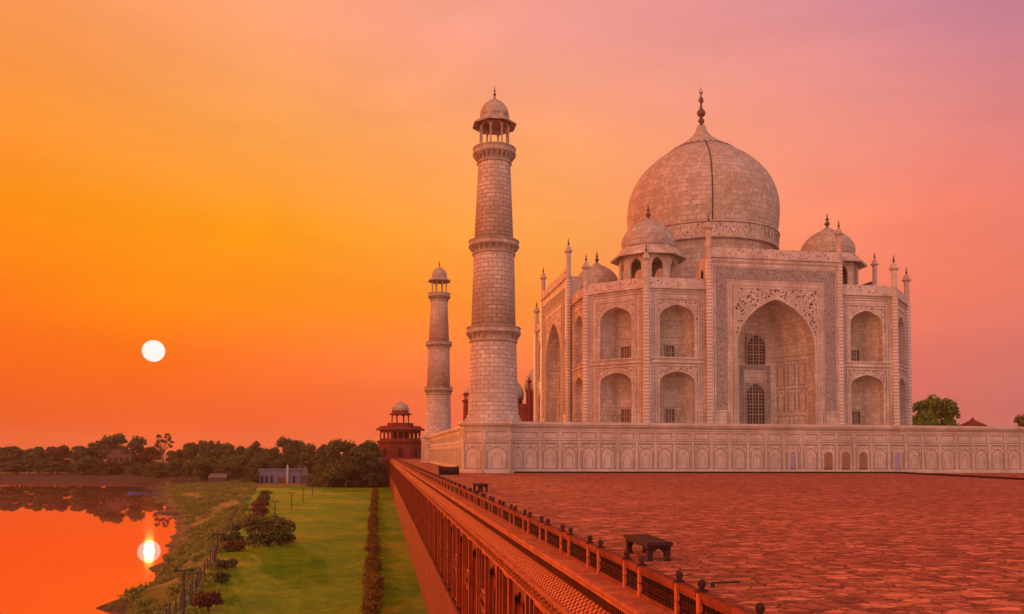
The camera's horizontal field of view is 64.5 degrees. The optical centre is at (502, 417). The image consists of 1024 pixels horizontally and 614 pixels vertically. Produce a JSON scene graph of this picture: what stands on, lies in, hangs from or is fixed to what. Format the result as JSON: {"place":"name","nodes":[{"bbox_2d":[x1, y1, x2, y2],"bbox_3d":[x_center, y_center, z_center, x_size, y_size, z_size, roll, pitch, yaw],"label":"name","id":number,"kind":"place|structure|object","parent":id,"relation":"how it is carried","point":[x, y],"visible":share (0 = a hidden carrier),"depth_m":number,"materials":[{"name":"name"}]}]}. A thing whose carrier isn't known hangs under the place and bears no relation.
{"place":"outdoors","nodes":[
{"label":"outdoors","id":0,"kind":"place"},
{"bbox_2d":[0,482,176,613],"bbox_3d":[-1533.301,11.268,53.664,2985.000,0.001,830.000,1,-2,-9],"label":"river","id":1,"kind":"structure","parent":0,"point":[77,547],"depth_m":134.12,"materials":[{"name":"orange liquid"}]},
{"bbox_2d":[128,491,161,493],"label":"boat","id":2,"kind":"object","parent":1,"relation":"on","point":[130,492],"visible":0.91,"depth_m":291.01,"materials":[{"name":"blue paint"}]},
{"bbox_2d":[0,453,388,613],"bbox_3d":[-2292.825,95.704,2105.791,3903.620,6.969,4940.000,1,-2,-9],"label":"riverbank","id":3,"kind":"structure","parent":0,"point":[166,499],"depth_m":265.08,"materials":[{"name":"green plant"}]},
{"bbox_2d":[0,446,14,467],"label":"tree","id":4,"kind":"object","parent":3,"relation":"on","point":[5,457],"visible":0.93,"depth_m":430.80,"materials":[{"name":"green plant"}]},
{"bbox_2d":[1,461,28,472],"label":"tree","id":5,"kind":"object","parent":3,"relation":"on","point":[14,466],"visible":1,"depth_m":421.19,"materials":[{"name":"green plant"}]},
{"bbox_2d":[2,446,31,473],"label":"tree","id":6,"kind":"object","parent":3,"relation":"on","point":[20,452],"visible":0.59,"depth_m":436.45,"materials":[{"name":"green plant"}]},
{"bbox_2d":[19,446,55,473],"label":"tree","id":7,"kind":"object","parent":3,"relation":"on","point":[38,455],"visible":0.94,"depth_m":434.61,"materials":[{"name":"green plant"}]},
{"bbox_2d":[32,461,68,473],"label":"tree","id":8,"kind":"object","parent":3,"relation":"on","point":[50,467],"visible":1,"depth_m":422.81,"materials":[{"name":"green plant"}]},
{"bbox_2d":[46,444,71,472],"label":"tree","id":9,"kind":"object","parent":3,"relation":"on","point":[61,453],"visible":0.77,"depth_m":442.85,"materials":[{"name":"green plant"}]},
{"bbox_2d":[68,445,89,472],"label":"tree","id":10,"kind":"object","parent":3,"relation":"on","point":[80,452],"visible":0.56,"depth_m":440.19,"materials":[{"name":"green plant"}]},
{"bbox_2d":[73,457,102,473],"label":"tree","id":11,"kind":"object","parent":3,"relation":"on","point":[87,464],"visible":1,"depth_m":416.76,"materials":[{"name":"green plant"}]},
{"bbox_2d":[86,442,103,458],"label":"tree","id":12,"kind":"object","parent":3,"relation":"on","point":[90,454],"visible":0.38,"depth_m":448.59,"materials":[{"name":"green plant"}]},
{"bbox_2d":[97,460,120,473],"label":"tree","id":13,"kind":"object","parent":3,"relation":"on","point":[108,466],"visible":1,"depth_m":416.03,"materials":[{"name":"green plant"}]},
{"bbox_2d":[91,433,129,467],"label":"tree","id":14,"kind":"object","parent":3,"relation":"on","point":[104,446],"visible":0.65,"depth_m":444.37,"materials":[{"name":"green plant"}]},
{"bbox_2d":[106,449,135,473],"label":"ruined house","id":15,"kind":"structure","parent":3,"relation":"on","point":[117,455],"depth_m":426.16,"materials":[{"name":"brick"}]},
{"bbox_2d":[117,461,143,473],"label":"tree","id":16,"kind":"object","parent":3,"relation":"on","point":[128,463],"visible":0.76,"depth_m":422.94,"materials":[{"name":"green plant"}]},
{"bbox_2d":[125,466,144,476],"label":"tree","id":17,"kind":"object","parent":3,"relation":"on","point":[136,470],"visible":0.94,"depth_m":368.81,"materials":[{"name":"green plant"}]},
{"bbox_2d":[125,436,146,462],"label":"tree","id":18,"kind":"object","parent":3,"relation":"on","point":[136,445],"visible":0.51,"depth_m":443.19,"materials":[{"name":"green plant"}]},
{"bbox_2d":[136,446,161,471],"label":"tree","id":19,"kind":"object","parent":3,"relation":"on","point":[147,453],"visible":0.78,"depth_m":436.94,"materials":[{"name":"green plant"}]},
{"bbox_2d":[143,461,167,478],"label":"tree","id":20,"kind":"object","parent":3,"relation":"on","point":[158,468],"visible":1,"depth_m":351.21,"materials":[{"name":"green plant"}]},
{"bbox_2d":[154,433,174,462],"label":"tree","id":21,"kind":"object","parent":3,"relation":"on","point":[160,448],"visible":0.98,"depth_m":423.56,"materials":[{"name":"green plant"}]},
{"bbox_2d":[165,449,184,467],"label":"tree","id":22,"kind":"object","parent":3,"relation":"on","point":[178,454],"visible":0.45,"depth_m":406.61,"materials":[{"name":"green plant"}]},
{"bbox_2d":[165,458,186,477],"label":"tree","id":23,"kind":"object","parent":3,"relation":"on","point":[172,465],"visible":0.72,"depth_m":367.75,"materials":[{"name":"green plant"}]},
{"bbox_2d":[117,479,256,613],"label":"scrub","id":24,"kind":"object","parent":3,"relation":"on","point":[217,523],"visible":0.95,"depth_m":117.01,"materials":[{"name":"green plant"}]},
{"bbox_2d":[181,442,198,475],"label":"tree","id":25,"kind":"object","parent":3,"relation":"on","point":[190,450],"visible":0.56,"depth_m":401.17,"materials":[{"name":"green plant"}]},
{"bbox_2d":[0,462,389,486],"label":"undergrowth","id":26,"kind":"object","parent":3,"relation":"on","point":[313,477],"visible":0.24,"depth_m":339.76,"materials":[{"name":"green plant"}]},
{"bbox_2d":[181,456,221,479],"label":"tree","id":27,"kind":"object","parent":3,"relation":"on","point":[197,467],"visible":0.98,"depth_m":346.62,"materials":[{"name":"green plant"}]},
{"bbox_2d":[199,469,213,480],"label":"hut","id":28,"kind":"object","parent":3,"relation":"on","point":[207,478],"visible":0.39,"depth_m":352.77,"materials":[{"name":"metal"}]},
{"bbox_2d":[197,440,222,466],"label":"tree","id":29,"kind":"object","parent":3,"relation":"on","point":[205,447],"visible":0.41,"depth_m":392.01,"materials":[{"name":"green plant"}]},
{"bbox_2d":[208,474,228,482],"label":"shed","id":30,"kind":"structure","parent":3,"relation":"on","point":[214,478],"depth_m":319.23,"materials":[{"name":"metal"}]},
{"bbox_2d":[209,442,234,468],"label":"tree","id":31,"kind":"object","parent":3,"relation":"on","point":[224,447],"visible":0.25,"depth_m":384.09,"materials":[{"name":"green plant"}]},
{"bbox_2d":[213,455,253,479],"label":"tree","id":32,"kind":"object","parent":3,"relation":"on","point":[231,465],"visible":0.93,"depth_m":331.30,"materials":[{"name":"green plant"}]},
{"bbox_2d":[224,446,246,466],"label":"tree","id":33,"kind":"object","parent":3,"relation":"on","point":[239,450],"visible":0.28,"depth_m":376.01,"materials":[{"name":"green plant"}]},
{"bbox_2d":[245,471,255,482],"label":"tree","id":34,"kind":"object","parent":3,"relation":"on","point":[250,475],"visible":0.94,"depth_m":289.30,"materials":[{"name":"green plant"}]},
{"bbox_2d":[243,440,262,464],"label":"tree","id":35,"kind":"object","parent":3,"relation":"on","point":[253,449],"visible":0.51,"depth_m":366.86,"materials":[{"name":"green plant"}]},
{"bbox_2d":[245,452,275,475],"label":"tree","id":36,"kind":"object","parent":3,"relation":"on","point":[258,461],"visible":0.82,"depth_m":324.50,"materials":[{"name":"green plant"}]},
{"bbox_2d":[260,446,282,463],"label":"tree","id":37,"kind":"object","parent":3,"relation":"on","point":[273,453],"visible":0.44,"depth_m":356.86,"materials":[{"name":"green plant"}]},
{"bbox_2d":[258,464,302,482],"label":"long house","id":38,"kind":"structure","parent":3,"relation":"on","point":[287,475],"depth_m":293.34,"materials":[{"name":"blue paint"}]},
{"bbox_2d":[274,436,304,468],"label":"tree","id":39,"kind":"object","parent":3,"relation":"on","point":[290,456],"visible":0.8,"depth_m":336.67,"materials":[{"name":"green plant"}]},
{"bbox_2d":[300,466,309,482],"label":"shrine","id":40,"kind":"object","parent":3,"relation":"on","point":[304,476],"visible":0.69,"depth_m":292.02,"materials":[{"name":"stone"}]},
{"bbox_2d":[297,443,318,479],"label":"tree","id":41,"kind":"object","parent":3,"relation":"on","point":[308,456],"visible":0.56,"depth_m":324.99,"materials":[{"name":"green plant"}]},
{"bbox_2d":[311,444,342,471],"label":"tree","id":42,"kind":"object","parent":3,"relation":"on","point":[320,452],"visible":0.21,"depth_m":288.02,"materials":[{"name":"green plant"}]},
{"bbox_2d":[315,455,343,486],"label":"tree","id":43,"kind":"object","parent":3,"relation":"on","point":[322,461],"visible":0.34,"depth_m":260.99,"materials":[{"name":"green plant"}]},
{"bbox_2d":[317,438,380,486],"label":"tree","id":44,"kind":"object","parent":3,"relation":"on","point":[344,468],"visible":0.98,"depth_m":253.85,"materials":[{"name":"green plant"}]},
{"bbox_2d":[351,439,383,477],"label":"tree","id":45,"kind":"object","parent":3,"relation":"on","point":[372,445],"visible":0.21,"depth_m":269.95,"materials":[{"name":"green plant"}]},
{"bbox_2d":[352,451,387,486],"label":"tree","id":46,"kind":"object","parent":3,"relation":"on","point":[380,464],"visible":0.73,"depth_m":258.02,"materials":[{"name":"green plant"}]},
{"bbox_2d":[376,398,424,485],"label":"corner tower","id":47,"kind":"structure","parent":3,"relation":"on","point":[403,442],"depth_m":278.78,"materials":[{"name":"stone"}]},
{"bbox_2d":[389,458,669,613],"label":"retaining wall","id":48,"kind":"structure","parent":3,"relation":"on","point":[466,556],"depth_m":28.87,"materials":[{"name":"red stone"}]},
{"bbox_2d":[391,457,764,613],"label":"balustrade","id":49,"kind":"object","parent":48,"relation":"on","point":[667,593],"visible":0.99,"depth_m":14.49,"materials":[{"name":"red stone"}]},
{"bbox_2d":[711,581,739,587],"bbox_3d":[2.892,2.169,10.536,0.400,0.074,0.040,1,-3,-12],"label":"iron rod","id":50,"kind":"object","parent":49,"relation":"attached to","point":[714,583],"visible":1,"depth_m":10.52,"materials":[{"name":"black metal"}]},
{"bbox_2d":[177,487,427,613],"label":"lawn","id":51,"kind":"structure","parent":0,"point":[315,566],"depth_m":83.26,"materials":[{"name":"green plant"}]},
{"bbox_2d":[174,568,193,613],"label":"lamp pole","id":52,"kind":"object","parent":51,"relation":"on","point":[183,587],"visible":1,"depth_m":55.06,"materials":[{"name":"metal"}]},
{"bbox_2d":[158,506,237,613],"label":"bank fence","id":53,"kind":"object","parent":51,"relation":"on","point":[198,574],"visible":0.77,"depth_m":67.34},
{"bbox_2d":[191,589,223,610],"bbox_3d":[-20.965,13.148,57.579,1.792,1.772,2.405,-2,-3,42],"label":"bush","id":54,"kind":"object","parent":51,"relation":"on","point":[209,599],"visible":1,"depth_m":57.23,"materials":[{"name":"red plant"}]},
{"bbox_2d":[212,533,224,562],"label":"lamp pole","id":55,"kind":"object","parent":51,"relation":"on","point":[213,534],"visible":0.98,"depth_m":80.80,"materials":[{"name":"metal"}]},
{"bbox_2d":[213,570,231,584],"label":"bush","id":56,"kind":"object","parent":51,"relation":"on","point":[221,577],"visible":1,"depth_m":68.87,"materials":[{"name":"green plant"}]},
{"bbox_2d":[214,558,237,569],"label":"bush","id":57,"kind":"object","parent":51,"relation":"on","point":[228,563],"visible":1,"depth_m":77.52,"materials":[{"name":"green plant"}]},
{"bbox_2d":[219,533,244,540],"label":"bush","id":58,"kind":"object","parent":51,"relation":"on","point":[228,537],"visible":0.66,"depth_m":98.74,"materials":[{"name":"green plant"}]},
{"bbox_2d":[222,539,246,550],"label":"bush","id":59,"kind":"object","parent":51,"relation":"on","point":[235,545],"visible":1,"depth_m":92.39,"materials":[{"name":"red plant"}]},
{"bbox_2d":[229,531,240,534],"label":"bush","id":60,"kind":"object","parent":51,"relation":"on","point":[236,533],"visible":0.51,"depth_m":105.66,"materials":[{"name":"green plant"}]},
{"bbox_2d":[231,522,241,531],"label":"bush","id":61,"kind":"object","parent":51,"relation":"on","point":[236,527],"visible":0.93,"depth_m":112.72,"materials":[{"name":"green plant"}]},
{"bbox_2d":[244,511,265,517],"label":"bush","id":62,"kind":"object","parent":51,"relation":"on","point":[258,513],"visible":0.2,"depth_m":125.84,"materials":[{"name":"green plant"}]},
{"bbox_2d":[249,505,269,516],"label":"bush","id":63,"kind":"object","parent":51,"relation":"on","point":[265,510],"visible":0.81,"depth_m":140.29,"materials":[{"name":"red plant"}]},
{"bbox_2d":[250,500,270,507],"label":"bush","id":64,"kind":"object","parent":51,"relation":"on","point":[259,504],"visible":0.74,"depth_m":156.65,"materials":[{"name":"red plant"}]},
{"bbox_2d":[255,494,270,501],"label":"bush","id":65,"kind":"object","parent":51,"relation":"on","point":[262,497],"visible":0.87,"depth_m":174.25,"materials":[{"name":"green plant"}]},
{"bbox_2d":[259,490,272,496],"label":"bush","id":66,"kind":"object","parent":51,"relation":"on","point":[265,492],"visible":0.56,"depth_m":199.19,"materials":[{"name":"green plant"}]},
{"bbox_2d":[239,513,295,547],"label":"bush","id":67,"kind":"object","parent":51,"relation":"on","point":[262,530],"visible":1,"depth_m":98.11,"materials":[{"name":"green plant"}]},
{"bbox_2d":[358,487,385,613],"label":"hedge","id":68,"kind":"object","parent":51,"relation":"on","point":[373,579],"visible":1,"depth_m":76.59,"materials":[{"name":"green plant"}]},
{"bbox_2d":[462,367,533,421],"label":"mosque","id":69,"kind":"structure","parent":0,"point":[526,412],"depth_m":276.86,"materials":[{"name":"stone"}]},
{"bbox_2d":[0,0,1023,452],"label":"sky","id":70,"kind":"structure","parent":0,"point":[230,221],"materials":[{"name":"orange"}]},
{"bbox_2d":[399,459,1023,613],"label":"terrace","id":71,"kind":"structure","parent":0,"point":[837,543],"depth_m":25.52,"materials":[{"name":"red stone"}]},
{"bbox_2d":[438,466,458,474],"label":"long bench","id":72,"kind":"object","parent":71,"relation":"on","point":[448,470],"visible":0.95,"depth_m":84.37,"materials":[{"name":"stone"}]},
{"bbox_2d":[472,483,488,491],"bbox_3d":[-1.357,4.232,48.821,0.660,0.500,1.500,1,-3,-16],"label":"stone bench","id":73,"kind":"object","parent":71,"relation":"on","point":[481,485],"visible":0.95,"depth_m":48.25,"materials":[{"name":"brown stone"}]},
{"bbox_2d":[623,534,672,561],"bbox_3d":[3.327,2.999,18.708,0.600,0.420,1.850,1,-2,-8],"label":"stone bench","id":74,"kind":"object","parent":71,"relation":"on","point":[650,544],"visible":0.98,"depth_m":18.02,"materials":[{"name":"brown stone"}]},
{"bbox_2d":[514,471,896,472],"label":"kerb","id":75,"kind":"structure","parent":71,"relation":"on","point":[672,472],"depth_m":95.12,"materials":[{"name":"red stone"}]},
{"bbox_2d":[420,420,1023,472],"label":"marble plinth","id":76,"kind":"structure","parent":71,"relation":"on","point":[483,446],"depth_m":98.44,"materials":[{"name":"white stone"}]},
{"bbox_2d":[423,260,452,435],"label":"minaret","id":77,"kind":"object","parent":76,"relation":"on","point":[438,389],"visible":0.95,"depth_m":183.58,"materials":[{"name":"stone"}]},
{"bbox_2d":[465,87,520,420],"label":"minaret","id":78,"kind":"object","parent":76,"relation":"on","point":[493,333],"visible":0.99,"depth_m":94.64,"materials":[{"name":"stone"}]},
{"bbox_2d":[533,89,911,424],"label":"mausoleum","id":79,"kind":"structure","parent":76,"relation":"on","point":[716,305],"depth_m":124.15,"materials":[{"name":"white stone"}]},
{"bbox_2d":[621,409,629,422],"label":"window","id":80,"kind":"structure","parent":79,"relation":"in","point":[625,413],"depth_m":123.33,"materials":[{"name":"white stone"}]},
{"bbox_2d":[621,346,629,357],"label":"window","id":81,"kind":"structure","parent":79,"relation":"in","point":[625,350],"depth_m":123.79,"materials":[{"name":"white stone"}]},
{"bbox_2d":[665,408,674,422],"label":"window","id":82,"kind":"structure","parent":79,"relation":"in","point":[669,412],"depth_m":121.60,"materials":[{"name":"white stone"}]},
{"bbox_2d":[665,345,674,356],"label":"window","id":83,"kind":"structure","parent":79,"relation":"in","point":[669,349],"depth_m":122.05,"materials":[{"name":"white stone"}]},
{"bbox_2d":[746,383,765,423],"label":"screen window","id":84,"kind":"structure","parent":79,"relation":"in","point":[755,392],"depth_m":126.97,"materials":[{"name":"white stone"}]},
{"bbox_2d":[747,334,765,363],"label":"screen window","id":85,"kind":"structure","parent":79,"relation":"in","point":[756,343],"depth_m":127.03,"materials":[{"name":"white stone"}]},
{"bbox_2d":[851,349,859,360],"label":"window","id":86,"kind":"structure","parent":79,"relation":"in","point":[855,354],"depth_m":126.57,"materials":[{"name":"white stone"}]},
{"bbox_2d":[852,411,860,424],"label":"window","id":87,"kind":"structure","parent":79,"relation":"in","point":[856,415],"depth_m":126.17,"materials":[{"name":"white stone"}]},
{"bbox_2d":[788,449,797,469],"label":"doorway","id":88,"kind":"structure","parent":76,"relation":"in","point":[792,453],"depth_m":99.25,"materials":[{"name":"stone"}]},
{"bbox_2d":[822,449,834,469],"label":"doorway","id":89,"kind":"structure","parent":76,"relation":"in","point":[827,454],"depth_m":99.95,"materials":[{"name":"wood"}]},
{"bbox_2d":[840,449,851,469],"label":"doorway","id":90,"kind":"structure","parent":76,"relation":"in","point":[845,454],"depth_m":100.29,"materials":[{"name":"wood"}]},
{"bbox_2d":[857,449,868,469],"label":"doorway","id":91,"kind":"structure","parent":76,"relation":"in","point":[862,454],"depth_m":100.66,"materials":[{"name":"wood"}]},
{"bbox_2d":[893,449,901,469],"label":"doorway","id":92,"kind":"structure","parent":76,"relation":"in","point":[897,453],"depth_m":101.35,"materials":[{"name":"stone"}]},
{"bbox_2d":[912,394,960,425],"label":"tree","id":93,"kind":"object","parent":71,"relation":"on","point":[930,409],"visible":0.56,"depth_m":285.80,"materials":[{"name":"green plant"}]},
{"bbox_2d":[897,472,1023,479],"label":"kerb","id":94,"kind":"structure","parent":71,"relation":"on","point":[997,477],"depth_m":84.82,"materials":[{"name":"red stone"}]},
{"bbox_2d":[960,417,986,425],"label":"pavilion","id":95,"kind":"structure","parent":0,"point":[972,421],"depth_m":290.96,"materials":[{"name":"stone"}]},
{"bbox_2d":[1014,414,1023,425],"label":"tree","id":96,"kind":"object","parent":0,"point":[1019,419],"visible":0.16,"depth_m":296.69,"materials":[{"name":"green plant"}]}
]}

